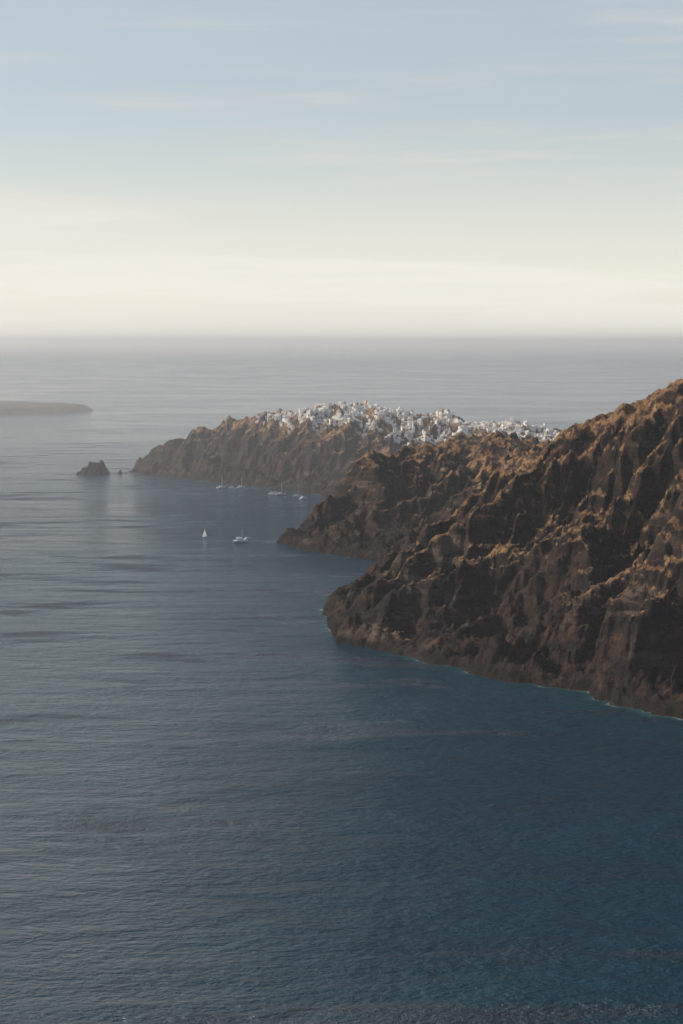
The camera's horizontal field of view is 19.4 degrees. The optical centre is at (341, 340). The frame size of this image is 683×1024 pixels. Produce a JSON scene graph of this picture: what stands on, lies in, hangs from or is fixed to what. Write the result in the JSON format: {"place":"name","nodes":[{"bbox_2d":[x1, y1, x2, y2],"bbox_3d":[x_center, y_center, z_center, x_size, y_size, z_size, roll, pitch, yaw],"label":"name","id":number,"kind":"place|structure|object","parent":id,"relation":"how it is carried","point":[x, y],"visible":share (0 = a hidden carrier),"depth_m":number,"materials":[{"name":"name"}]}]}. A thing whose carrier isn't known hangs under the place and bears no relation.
{"place":"outdoors","nodes":[
{"label":"outdoors","id":0,"kind":"place"},
{"bbox_2d":[0,401,92,415],"bbox_3d":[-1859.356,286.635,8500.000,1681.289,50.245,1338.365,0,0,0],"label":"island","id":1,"kind":"structure","parent":0,"point":[18,408],"depth_m":8263.41,"materials":[{"name":"grey stone"}]},
{"bbox_2d":[0,343,682,1023],"bbox_3d":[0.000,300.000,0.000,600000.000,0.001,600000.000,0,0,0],"label":"sea","id":2,"kind":"structure","parent":0,"point":[238,785],"depth_m":1419.87,"materials":[{"name":"liquid"}]},
{"bbox_2d":[76,460,126,474],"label":"rocky islet","id":3,"kind":"object","parent":2,"relation":"in","point":[95,468],"visible":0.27,"depth_m":4484.22,"materials":[{"name":"stone"}]},
{"bbox_2d":[233,537,248,541],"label":"catamaran","id":4,"kind":"object","parent":2,"relation":"on","point":[241,539],"visible":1,"depth_m":2981.10,"materials":[{"name":"paint"}]},
{"bbox_2d":[0,0,682,342],"label":"sky","id":5,"kind":"structure","parent":0,"point":[172,171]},
{"bbox_2d":[129,379,682,718],"bbox_3d":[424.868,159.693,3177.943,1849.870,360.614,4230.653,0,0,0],"label":"caldera cliffs","id":6,"kind":"structure","parent":0,"point":[557,562],"depth_m":2083.77,"materials":[{"name":"brown stone"}]},
{"bbox_2d":[255,400,559,445],"bbox_3d":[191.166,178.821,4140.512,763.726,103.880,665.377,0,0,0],"label":"whitewashed village","id":7,"kind":"object","parent":6,"relation":"on","point":[358,410],"visible":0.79,"depth_m":4188.78,"materials":[{"name":"beige paint"}]},
{"bbox_2d":[151,475,682,719],"bbox_3d":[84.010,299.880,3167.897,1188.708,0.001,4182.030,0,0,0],"label":"shallow water","id":8,"kind":"structure","parent":0,"point":[638,711],"depth_m":1649.67,"materials":[{"name":"liquid"}]}
]}

